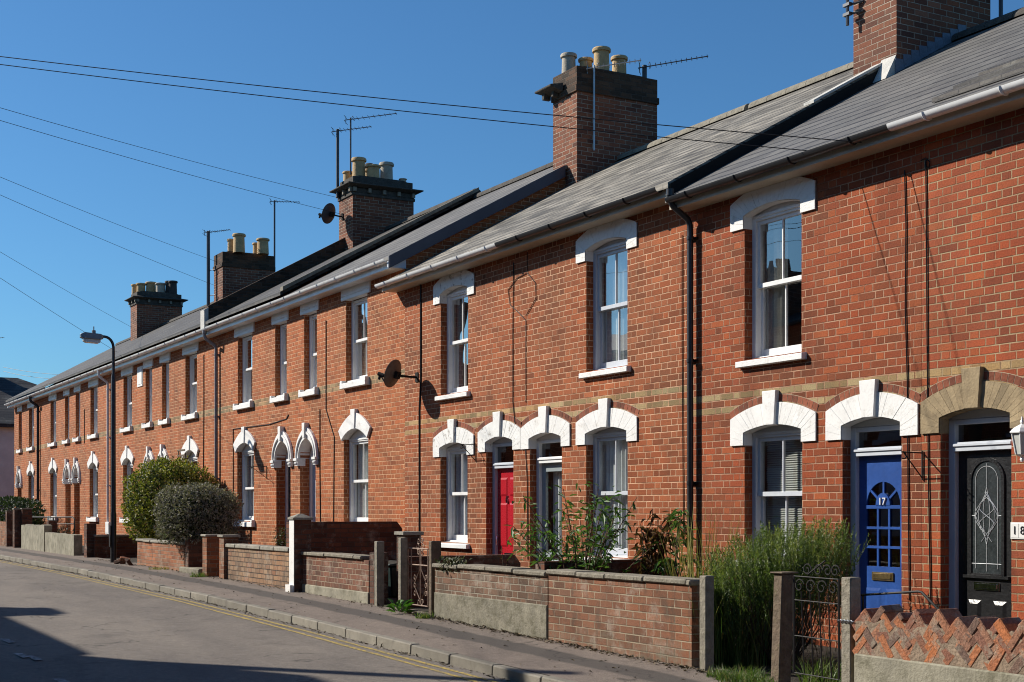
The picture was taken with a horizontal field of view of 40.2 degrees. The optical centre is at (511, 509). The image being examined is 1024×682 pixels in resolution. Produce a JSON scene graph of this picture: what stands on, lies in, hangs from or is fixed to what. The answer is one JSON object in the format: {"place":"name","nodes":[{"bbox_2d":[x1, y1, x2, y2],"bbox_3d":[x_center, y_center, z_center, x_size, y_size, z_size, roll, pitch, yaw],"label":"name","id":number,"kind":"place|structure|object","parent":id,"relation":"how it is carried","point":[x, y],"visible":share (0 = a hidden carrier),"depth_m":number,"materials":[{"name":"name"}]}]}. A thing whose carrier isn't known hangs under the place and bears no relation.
{"place":"outdoors","nodes":[
{"label":"outdoors","id":0,"kind":"place"},
{"bbox_2d":[0,559,514,681],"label":"road","id":1,"kind":"structure","parent":0,"point":[70,628],"depth_m":15.78,"materials":[{"name":"asphalt"}]},
{"bbox_2d":[1,639,69,681],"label":"worn marking","id":2,"kind":"object","parent":1,"relation":"on","point":[22,655],"visible":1,"depth_m":14.65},
{"bbox_2d":[2,562,479,681],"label":"yellow line","id":3,"kind":"object","parent":1,"relation":"on","point":[285,629],"visible":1,"depth_m":16.85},
{"bbox_2d":[0,560,496,681],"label":"yellow line","id":4,"kind":"object","parent":1,"relation":"on","point":[292,627],"visible":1,"depth_m":17.07,"materials":[{"name":"paint"}]},
{"bbox_2d":[0,555,574,681],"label":"kerb","id":5,"kind":"structure","parent":1,"relation":"on","point":[469,663],"depth_m":16.61,"materials":[{"name":"concrete"}]},
{"bbox_2d":[0,546,769,681],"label":"pavement","id":6,"kind":"structure","parent":0,"point":[531,654],"depth_m":16.27,"materials":[{"name":"concrete"}]},
{"bbox_2d":[80,326,115,562],"bbox_3d":[-9.401,-1.456,31.814,0.808,5.408,0.237,0,0,-29],"label":"street lamp","id":7,"kind":"object","parent":6,"relation":"on","point":[93,337],"visible":0.98,"depth_m":31.93,"materials":[{"name":"metal"}]},
{"bbox_2d":[285,514,312,591],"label":"gate pier","id":8,"kind":"structure","parent":6,"relation":"on","point":[299,533],"depth_m":21.83,"materials":[{"name":"paint"}]},
{"bbox_2d":[374,541,383,605],"bbox_3d":[-1.831,0.954,19.306,0.110,1.038,0.100,0,0,-29],"label":"gate post","id":9,"kind":"object","parent":6,"relation":"on","point":[379,572],"visible":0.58,"depth_m":19.27,"materials":[{"name":"concrete"}]},
{"bbox_2d":[385,599,415,612],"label":"dock weed","id":10,"kind":"object","parent":6,"relation":"on","point":[406,604],"visible":1,"depth_m":18.15,"materials":[{"name":"green plant"}]},
{"bbox_2d":[398,538,406,610],"bbox_3d":[-1.455,0.931,18.664,0.100,1.112,0.090,0,0,-29],"label":"gate post","id":11,"kind":"object","parent":6,"relation":"on","point":[402,568],"visible":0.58,"depth_m":18.63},
{"bbox_2d":[408,535,428,606],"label":"iron gate","id":12,"kind":"structure","parent":11,"relation":"attached to","point":[420,550],"depth_m":18.34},
{"bbox_2d":[429,541,440,615],"bbox_3d":[-0.984,0.952,17.861,0.140,1.103,0.090,0,0,-29],"label":"gate post","id":13,"kind":"object","parent":6,"relation":"on","point":[434,550],"visible":0.52,"depth_m":17.81,"materials":[{"name":"grey concrete"}]},
{"bbox_2d":[700,575,713,670],"bbox_3d":[1.785,1.112,12.822,0.100,1.014,0.100,0,0,-29],"label":"gate post","id":14,"kind":"object","parent":6,"relation":"on","point":[706,621],"visible":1,"depth_m":12.78,"materials":[{"name":"concrete"}]},
{"bbox_2d":[708,663,769,681],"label":"grass clump","id":15,"kind":"object","parent":6,"relation":"on","point":[722,676],"visible":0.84,"depth_m":12.16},
{"bbox_2d":[731,673,780,681],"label":"grass clump","id":16,"kind":"object","parent":6,"relation":"on","point":[760,680],"visible":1,"depth_m":11.94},
{"bbox_2d":[770,571,797,681],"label":"gate post","id":17,"kind":"object","parent":6,"relation":"on","point":[782,628],"visible":1,"depth_m":11.88,"materials":[{"name":"brown concrete"}]},
{"bbox_2d":[793,560,839,680],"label":"iron gate","id":18,"kind":"structure","parent":17,"relation":"attached to","point":[819,602],"depth_m":11.53,"materials":[{"name":"metal"}]},
{"bbox_2d":[838,577,860,681],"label":"gate post","id":19,"kind":"object","parent":6,"relation":"on","point":[850,600],"visible":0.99,"depth_m":11.14,"materials":[{"name":"concrete"}]},
{"bbox_2d":[82,545,840,681],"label":"garden ground","id":20,"kind":"structure","parent":0,"point":[794,677],"depth_m":13.56,"materials":[{"name":"soil"}]},
{"bbox_2d":[0,521,5,545],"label":"garden wall","id":21,"kind":"structure","parent":20,"relation":"on","point":[2,533],"depth_m":45.96,"materials":[{"name":"orange brick"}]},
{"bbox_2d":[6,511,12,546],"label":"gate pier","id":22,"kind":"structure","parent":20,"relation":"on","point":[9,528],"depth_m":45.01,"materials":[{"name":"brick"}]},
{"bbox_2d":[12,508,20,547],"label":"gate pier","id":23,"kind":"structure","parent":20,"relation":"on","point":[16,527],"depth_m":43.79,"materials":[{"name":"brick"}]},
{"bbox_2d":[0,337,45,517],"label":"rendered house","id":24,"kind":"structure","parent":20,"relation":"on","point":[10,388],"depth_m":63.01,"materials":[{"name":"paint"}]},
{"bbox_2d":[0,494,45,524],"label":"hedge","id":25,"kind":"object","parent":20,"relation":"on","point":[10,502],"visible":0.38,"depth_m":48.11,"materials":[{"name":"green plant"}]},
{"bbox_2d":[21,508,32,524],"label":"brick pillar","id":26,"kind":"structure","parent":20,"relation":"on","point":[26,515],"depth_m":43.74,"materials":[{"name":"brick"}]},
{"bbox_2d":[21,524,51,551],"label":"garden wall","id":27,"kind":"structure","parent":20,"relation":"on","point":[32,536],"depth_m":41.26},
{"bbox_2d":[45,532,81,555],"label":"garden wall","id":28,"kind":"structure","parent":20,"relation":"on","point":[65,543],"depth_m":37.54,"materials":[{"name":"concrete"}]},
{"bbox_2d":[4,337,130,511],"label":"terraced house","id":29,"kind":"structure","parent":20,"relation":"on","point":[25,448],"depth_m":54.33,"materials":[{"name":"orange brick"}]},
{"bbox_2d":[84,523,95,557],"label":"gate pier","id":30,"kind":"structure","parent":20,"relation":"on","point":[89,531],"depth_m":35.06,"materials":[{"name":"brick"}]},
{"bbox_2d":[28,280,191,533],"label":"terraced house","id":31,"kind":"structure","parent":20,"relation":"on","point":[155,306],"depth_m":50.56,"materials":[{"name":"orange brick"}]},
{"bbox_2d":[47,470,56,519],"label":"window","id":32,"kind":"structure","parent":31,"relation":"in","point":[54,474],"depth_m":50.12,"materials":[{"name":"white paint"}]},
{"bbox_2d":[94,534,139,557],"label":"dividing wall","id":33,"kind":"structure","parent":20,"relation":"on","point":[126,545],"depth_m":35.23,"materials":[{"name":"brick"}]},
{"bbox_2d":[60,301,213,544],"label":"terraced house","id":34,"kind":"structure","parent":20,"relation":"on","point":[90,475],"depth_m":44.64,"materials":[{"name":"orange brick"}]},
{"bbox_2d":[86,465,98,521],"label":"window","id":35,"kind":"structure","parent":34,"relation":"in","point":[95,518],"depth_m":44.61,"materials":[{"name":"white paint"}]},
{"bbox_2d":[87,387,97,438],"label":"window","id":36,"kind":"structure","parent":34,"relation":"in","point":[95,435],"depth_m":44.53,"materials":[{"name":"white paint"}]},
{"bbox_2d":[136,538,184,570],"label":"garden wall","id":37,"kind":"structure","parent":20,"relation":"on","point":[152,552],"depth_m":29.07,"materials":[{"name":"red brick"}]},
{"bbox_2d":[117,455,219,539],"bbox_3d":[-7.924,-0.015,32.502,2.339,2.540,2.413,0,0,-29],"label":"shrub","id":38,"kind":"object","parent":20,"relation":"on","point":[145,490],"visible":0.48,"depth_m":31.95,"materials":[{"name":"green plant"}]},
{"bbox_2d":[97,233,275,536],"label":"terraced house","id":39,"kind":"structure","parent":20,"relation":"on","point":[236,267],"depth_m":40.83,"materials":[{"name":"red brick"}]},
{"bbox_2d":[120,375,132,432],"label":"window","id":40,"kind":"structure","parent":39,"relation":"in","point":[129,427],"depth_m":40.78,"materials":[{"name":"white paint"}]},
{"bbox_2d":[141,369,152,428],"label":"window","id":41,"kind":"structure","parent":39,"relation":"in","point":[143,426],"depth_m":38.63,"materials":[{"name":"white paint"}]},
{"bbox_2d":[202,229,230,305],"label":"tv aerial","id":42,"kind":"object","parent":39,"relation":"attached to","point":[208,267],"visible":0.98,"depth_m":43.56,"materials":[{"name":"metal"}]},
{"bbox_2d":[179,566,201,574],"bbox_3d":[-6.007,1.272,27.194,0.570,0.300,1.337,0,0,-29],"label":"doorstep","id":43,"kind":"object","parent":20,"relation":"on","point":[190,570],"visible":0.18,"depth_m":26.99,"materials":[{"name":"concrete"}]},
{"bbox_2d":[185,539,201,566],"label":"gate pier","id":44,"kind":"structure","parent":20,"relation":"on","point":[193,555],"depth_m":27.41,"materials":[{"name":"brick"}]},
{"bbox_2d":[150,480,243,545],"bbox_3d":[-6.322,0.331,28.015,1.684,1.887,1.990,0,0,-29],"label":"shrub","id":45,"kind":"object","parent":20,"relation":"on","point":[209,502],"visible":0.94,"depth_m":27.54,"materials":[{"name":"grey plant"}]},
{"bbox_2d":[142,295,279,488],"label":"terraced house","id":46,"kind":"structure","parent":20,"relation":"on","point":[185,392],"depth_m":35.25,"materials":[{"name":"orange brick"}]},
{"bbox_2d":[158,363,169,424],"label":"window","id":47,"kind":"structure","parent":46,"relation":"in","point":[165,421],"depth_m":37.14,"materials":[{"name":"white paint"}]},
{"bbox_2d":[181,354,197,420],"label":"window","id":48,"kind":"structure","parent":46,"relation":"in","point":[193,414],"depth_m":35.17,"materials":[{"name":"white paint"}]},
{"bbox_2d":[201,534,221,576],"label":"gate pier","id":49,"kind":"structure","parent":20,"relation":"on","point":[210,554],"depth_m":25.98,"materials":[{"name":"orange brick"}]},
{"bbox_2d":[217,535,239,578],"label":"gate pier","id":50,"kind":"structure","parent":20,"relation":"on","point":[224,540],"depth_m":25.21,"materials":[{"name":"orange brick"}]},
{"bbox_2d":[225,543,288,588],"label":"garden wall","id":51,"kind":"structure","parent":20,"relation":"on","point":[267,565],"depth_m":23.68,"materials":[{"name":"brick"}]},
{"bbox_2d":[271,523,285,545],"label":"shrub","id":52,"kind":"object","parent":20,"relation":"on","point":[283,541],"visible":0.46,"depth_m":25.29,"materials":[{"name":"green plant"}]},
{"bbox_2d":[301,551,369,603],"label":"garden wall","id":53,"kind":"structure","parent":20,"relation":"on","point":[344,576],"depth_m":20.56,"materials":[{"name":"brown brick"}]},
{"bbox_2d":[200,157,480,545],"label":"terraced house","id":54,"kind":"structure","parent":20,"relation":"on","point":[254,386],"depth_m":31.56,"materials":[{"name":"red brick"}]},
{"bbox_2d":[233,335,253,410],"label":"window","id":55,"kind":"structure","parent":54,"relation":"in","point":[247,341],"depth_m":31.51,"materials":[{"name":"white paint"}]},
{"bbox_2d":[233,444,254,526],"bbox_3d":[-5.835,-0.563,31.177,0.395,1.886,1.350,0,0,-29],"label":"window","id":56,"kind":"structure","parent":54,"relation":"in","point":[247,453],"depth_m":31.61,"materials":[{"name":"white paint"}]},
{"bbox_2d":[270,324,287,402],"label":"window","id":57,"kind":"structure","parent":54,"relation":"in","point":[283,395],"depth_m":29.41,"materials":[{"name":"white paint"}]},
{"bbox_2d":[288,467,290,521],"bbox_3d":[-4.512,0.070,29.115,0.057,2.100,0.720,0,0,-29],"label":"door","id":58,"kind":"structure","parent":54,"relation":"in","point":[289,468],"depth_m":29.36,"materials":[{"name":"paint"}]},
{"bbox_2d":[318,203,342,223],"bbox_3d":[-4.440,-7.253,34.363,0.624,0.484,0.421,0,0,-29],"label":"satellite dish","id":59,"kind":"object","parent":54,"relation":"attached to","point":[327,216],"visible":0.98,"depth_m":34.21,"materials":[{"name":"metal"}]},
{"bbox_2d":[331,125,370,197],"bbox_3d":[-3.976,-8.594,34.559,0.993,1.747,0.400,0,0,11],"label":"tv aerial","id":60,"kind":"object","parent":54,"relation":"attached to","point":[337,158],"visible":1,"depth_m":34.60,"materials":[{"name":"metal"}]},
{"bbox_2d":[286,521,401,560],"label":"dividing wall","id":61,"kind":"structure","parent":20,"relation":"on","point":[361,537],"depth_m":23.29,"materials":[{"name":"brick"}]},
{"bbox_2d":[370,552,387,604],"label":"gate pier","id":62,"kind":"structure","parent":20,"relation":"on","point":[372,578],"depth_m":19.54,"materials":[{"name":"brick"}]},
{"bbox_2d":[388,560,396,596],"bbox_3d":[-1.709,1.033,20.996,0.550,0.530,0.590,0,0,-29],"label":"bin","id":63,"kind":"object","parent":20,"relation":"on","point":[392,578],"visible":0.24,"depth_m":20.71,"materials":[{"name":"black plastic"}]},
{"bbox_2d":[394,531,423,601],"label":"gate pier","id":64,"kind":"structure","parent":20,"relation":"on","point":[412,537],"depth_m":19.70,"materials":[{"name":"concrete"}]},
{"bbox_2d":[277,162,566,530],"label":"terraced house","id":65,"kind":"structure","parent":20,"relation":"on","point":[349,460],"depth_m":25.95,"materials":[{"name":"red brick"}]},
{"bbox_2d":[298,314,318,397],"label":"window","id":66,"kind":"structure","parent":65,"relation":"in","point":[313,390],"depth_m":27.93,"materials":[{"name":"white paint"}]},
{"bbox_2d":[313,465,315,521],"bbox_3d":[-3.830,0.070,27.893,0.057,2.100,0.720,0,0,-29],"label":"door","id":67,"kind":"structure","parent":65,"relation":"in","point":[314,466],"depth_m":28.07,"materials":[{"name":"grey paint"}]},
{"bbox_2d":[340,297,369,389],"bbox_3d":[-2.751,-3.060,25.655,0.395,1.639,1.200,0,0,-29],"label":"window","id":68,"kind":"structure","parent":65,"relation":"in","point":[359,307],"depth_m":25.89,"materials":[{"name":"white paint"}]},
{"bbox_2d":[349,430,367,521],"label":"window","id":69,"kind":"structure","parent":65,"relation":"in","point":[358,438],"depth_m":26.09,"materials":[{"name":"white paint"}]},
{"bbox_2d":[407,554,520,606],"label":"dividing wall","id":70,"kind":"structure","parent":20,"relation":"on","point":[513,560],"depth_m":19.32,"materials":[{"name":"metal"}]},
{"bbox_2d":[432,563,549,639],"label":"garden wall","id":71,"kind":"structure","parent":20,"relation":"on","point":[510,599],"depth_m":16.33,"materials":[{"name":"grey brick"}]},
{"bbox_2d":[435,555,471,572],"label":"creeper","id":72,"kind":"object","parent":71,"relation":"on","point":[451,560],"visible":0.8,"depth_m":17.39,"materials":[{"name":"green plant"}]},
{"bbox_2d":[374,46,749,566],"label":"terraced house","id":73,"kind":"structure","parent":20,"relation":"on","point":[465,329],"depth_m":22.57,"materials":[{"name":"brown brick"}]},
{"bbox_2d":[377,359,417,386],"bbox_3d":[-1.889,-2.249,23.218,0.654,0.458,0.401,0,0,-29],"label":"satellite dish","id":74,"kind":"object","parent":73,"relation":"attached to","point":[391,375],"visible":1,"depth_m":23.06,"materials":[{"name":"metal"}]},
{"bbox_2d":[435,286,470,400],"bbox_3d":[-0.815,-2.655,22.205,0.371,1.800,1.127,0,0,-29],"label":"window","id":75,"kind":"structure","parent":73,"relation":"in","point":[456,341],"depth_m":22.54,"materials":[{"name":"white paint"}]},
{"bbox_2d":[441,443,469,548],"bbox_3d":[-0.822,-0.235,22.218,0.372,1.690,1.123,0,0,-29],"label":"window","id":76,"kind":"structure","parent":73,"relation":"in","point":[457,502],"depth_m":22.52,"materials":[{"name":"white paint"}]},
{"bbox_2d":[496,468,512,554],"bbox_3d":[-0.052,0.350,20.916,0.103,1.940,0.697,0,0,-29],"label":"door","id":77,"kind":"structure","parent":73,"relation":"in","point":[505,475],"depth_m":21.01,"materials":[{"name":"red paint"}]},
{"bbox_2d":[586,58,640,150],"bbox_3d":[1.814,-7.231,25.070,0.991,1.602,0.400,0,0,0],"label":"tv aerial","id":78,"kind":"object","parent":73,"relation":"attached to","point":[598,66],"visible":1,"depth_m":25.04,"materials":[{"name":"metal"}]},
{"bbox_2d":[638,56,707,77],"bbox_3d":[2.959,-8.162,25.779,1.289,0.368,0.400,0,0,14],"label":"tv aerial","id":79,"kind":"object","parent":73,"relation":"attached to","point":[644,70],"visible":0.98,"depth_m":25.89,"materials":[{"name":"metal"}]},
{"bbox_2d":[506,481,658,573],"bbox_3d":[0.753,0.561,16.138,1.916,1.762,1.656,0,0,40],"label":"shrub","id":80,"kind":"object","parent":20,"relation":"on","point":[599,559],"visible":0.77,"depth_m":15.82,"materials":[{"name":"plant"}]},
{"bbox_2d":[536,559,677,575],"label":"dividing wall","id":81,"kind":"structure","parent":20,"relation":"on","point":[616,565],"depth_m":16.30,"materials":[{"name":"brick"}]},
{"bbox_2d":[546,569,699,667],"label":"garden wall","id":82,"kind":"structure","parent":20,"relation":"on","point":[637,615],"depth_m":13.92,"materials":[{"name":"brick"}]},
{"bbox_2d":[631,509,680,575],"bbox_3d":[1.633,0.717,16.042,0.573,1.457,0.668,0,0,-7],"label":"shrub","id":83,"kind":"object","parent":20,"relation":"on","point":[647,538],"visible":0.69,"depth_m":15.92,"materials":[{"name":"green plant"}]},
{"bbox_2d":[650,508,696,576],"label":"shrub","id":84,"kind":"object","parent":20,"relation":"on","point":[683,542],"visible":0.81,"depth_m":15.42,"materials":[{"name":"green plant"}]},
{"bbox_2d":[502,62,881,577],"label":"terraced house","id":85,"kind":"structure","parent":20,"relation":"on","point":[610,360],"depth_m":18.42,"materials":[{"name":"brown brick"}]},
{"bbox_2d":[542,463,561,560],"bbox_3d":[0.661,0.350,19.771,0.155,2.020,0.736,0,0,-29],"label":"door","id":86,"kind":"structure","parent":85,"relation":"in","point":[556,468],"depth_m":19.95,"materials":[{"name":"white glass"}]},
{"bbox_2d":[579,428,627,559],"bbox_3d":[1.330,-0.195,18.353,0.360,1.810,1.163,0,0,-29],"label":"window","id":87,"kind":"structure","parent":85,"relation":"in","point":[610,445],"depth_m":18.59,"materials":[{"name":"grey paint"}]},
{"bbox_2d":[579,239,630,378],"bbox_3d":[1.329,-2.655,18.353,0.358,1.800,1.154,0,0,-29],"label":"window","id":88,"kind":"structure","parent":85,"relation":"in","point":[614,252],"depth_m":18.61,"materials":[{"name":"grey paint"}]},
{"bbox_2d":[651,501,744,644],"bbox_3d":[1.931,0.633,14.298,1.101,1.648,1.031,0,0,-29],"label":"grass clump","id":89,"kind":"object","parent":20,"relation":"on","point":[689,552],"visible":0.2,"depth_m":14.30,"materials":[{"name":"plant"}]},
{"bbox_2d":[679,571,772,667],"bbox_3d":[2.039,0.982,13.285,1.240,0.985,1.240,0,0,-29],"label":"grass clump","id":90,"kind":"object","parent":20,"relation":"on","point":[717,656],"visible":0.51,"depth_m":13.11,"materials":[{"name":"plant"}]},
{"bbox_2d":[704,557,807,666],"bbox_3d":[2.188,0.897,13.309,1.085,1.159,1.097,0,0,-29],"label":"grass clump","id":91,"kind":"object","parent":20,"relation":"on","point":[749,644],"visible":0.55,"depth_m":13.17,"materials":[{"name":"plant"}]},
{"bbox_2d":[693,516,869,665],"bbox_3d":[2.568,0.763,13.364,1.568,1.420,1.664,0,0,-29],"label":"bush","id":92,"kind":"object","parent":20,"relation":"on","point":[816,551],"visible":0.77,"depth_m":13.04,"materials":[{"name":"green plant"}]},
{"bbox_2d":[791,655,840,681],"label":"grass clump","id":93,"kind":"object","parent":20,"relation":"on","point":[819,679],"visible":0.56,"depth_m":12.08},
{"bbox_2d":[665,0,1023,648],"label":"terraced house","id":94,"kind":"structure","parent":20,"relation":"on","point":[807,325],"depth_m":14.93,"materials":[{"name":"red brick"}]},
{"bbox_2d":[735,201,806,368],"bbox_3d":[2.963,-2.500,15.443,0.374,1.800,1.134,0,0,-29],"label":"window","id":95,"kind":"structure","parent":94,"relation":"in","point":[770,280],"depth_m":15.72,"materials":[{"name":"white paint"}]},
{"bbox_2d":[752,425,801,565],"bbox_3d":[2.957,-0.157,15.433,0.353,1.595,1.144,0,0,-29],"label":"window","id":96,"kind":"structure","parent":94,"relation":"in","point":[778,435],"depth_m":15.69,"materials":[{"name":"grey paint"}]},
{"bbox_2d":[843,0,863,25],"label":"tv aerial","id":97,"kind":"object","parent":94,"relation":"attached to","point":[847,5],"visible":1,"depth_m":18.59,"materials":[{"name":"metal"}]},
{"bbox_2d":[859,455,901,611],"bbox_3d":[3.757,0.453,14.135,0.065,1.995,0.682,0,0,-29],"label":"door","id":98,"kind":"structure","parent":94,"relation":"in","point":[880,477],"depth_m":14.16,"materials":[{"name":"blue paint"}]},
{"bbox_2d":[861,590,938,610],"bbox_3d":[3.442,0.934,12.296,0.024,0.468,1.051,0,0,-29],"label":"handrail","id":99,"kind":"object","parent":20,"relation":"on","point":[915,591],"visible":0.57,"depth_m":12.32,"materials":[{"name":"black metal"}]},
{"bbox_2d":[852,604,1023,681],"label":"garden wall","id":100,"kind":"structure","parent":20,"relation":"on","point":[895,643],"depth_m":10.32,"materials":[{"name":"brick"}]},
{"bbox_2d":[891,47,1023,619],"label":"terraced house","id":101,"kind":"structure","parent":20,"relation":"on","point":[969,132],"depth_m":12.95,"materials":[{"name":"red brick"}]},
{"bbox_2d":[901,451,922,479],"bbox_3d":[3.824,-0.424,13.371,0.276,0.280,0.014,0,0,-29],"label":"basket bracket","id":102,"kind":"object","parent":101,"relation":"attached to","point":[921,453],"visible":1,"depth_m":13.41,"materials":[{"name":"black metal"}]},
{"bbox_2d":[959,449,1010,617],"bbox_3d":[4.407,0.461,12.962,0.075,2.018,0.691,0,0,-29],"label":"door","id":103,"kind":"structure","parent":101,"relation":"in","point":[984,476],"depth_m":12.97,"materials":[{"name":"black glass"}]},
{"bbox_2d":[1010,417,1023,461],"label":"wall lantern","id":104,"kind":"object","parent":101,"relation":"attached to","point":[1017,433],"depth_m":12.20,"materials":[{"name":"white paint"}]},
{"bbox_2d":[1011,522,1023,538],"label":"number plaque","id":105,"kind":"object","parent":101,"relation":"attached to","point":[1017,530],"visible":1,"depth_m":12.44,"materials":[{"name":"ceramic"}]},
{"bbox_2d":[0,0,1023,386],"label":"sky","id":106,"kind":"structure","parent":0,"point":[491,54],"materials":[{"name":"blue"}]},
{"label":"pavement opposite","id":107,"kind":"structure","parent":0,"visible":0},
{"bbox_3d":[-10.974,-2.506,16.779,0.340,8.189,0.340,0,0,-29],"label":"telegraph pole","id":108,"kind":"object","parent":107,"relation":"on","visible":0},
{"bbox_2d":[2,108,337,197],"bbox_3d":[-7.635,-6.992,25.670,0.009,1.433,18.996,0,0,21],"label":"overhead cable","id":109,"kind":"object","parent":108,"relation":"attached to","point":[163,153],"visible":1,"depth_m":27.53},
{"bbox_2d":[0,120,351,216],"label":"overhead cable","id":110,"kind":"object","parent":108,"relation":"attached to","point":[163,167],"visible":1,"depth_m":26.73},
{"bbox_2d":[0,64,806,150],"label":"overhead cable","id":111,"kind":"object","parent":108,"relation":"attached to","point":[408,111],"visible":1,"depth_m":15.07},
{"bbox_2d":[0,56,861,142],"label":"overhead cable","id":112,"kind":"object","parent":108,"relation":"attached to","point":[436,103],"visible":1,"depth_m":14.62,"materials":[{"name":"rubber"}]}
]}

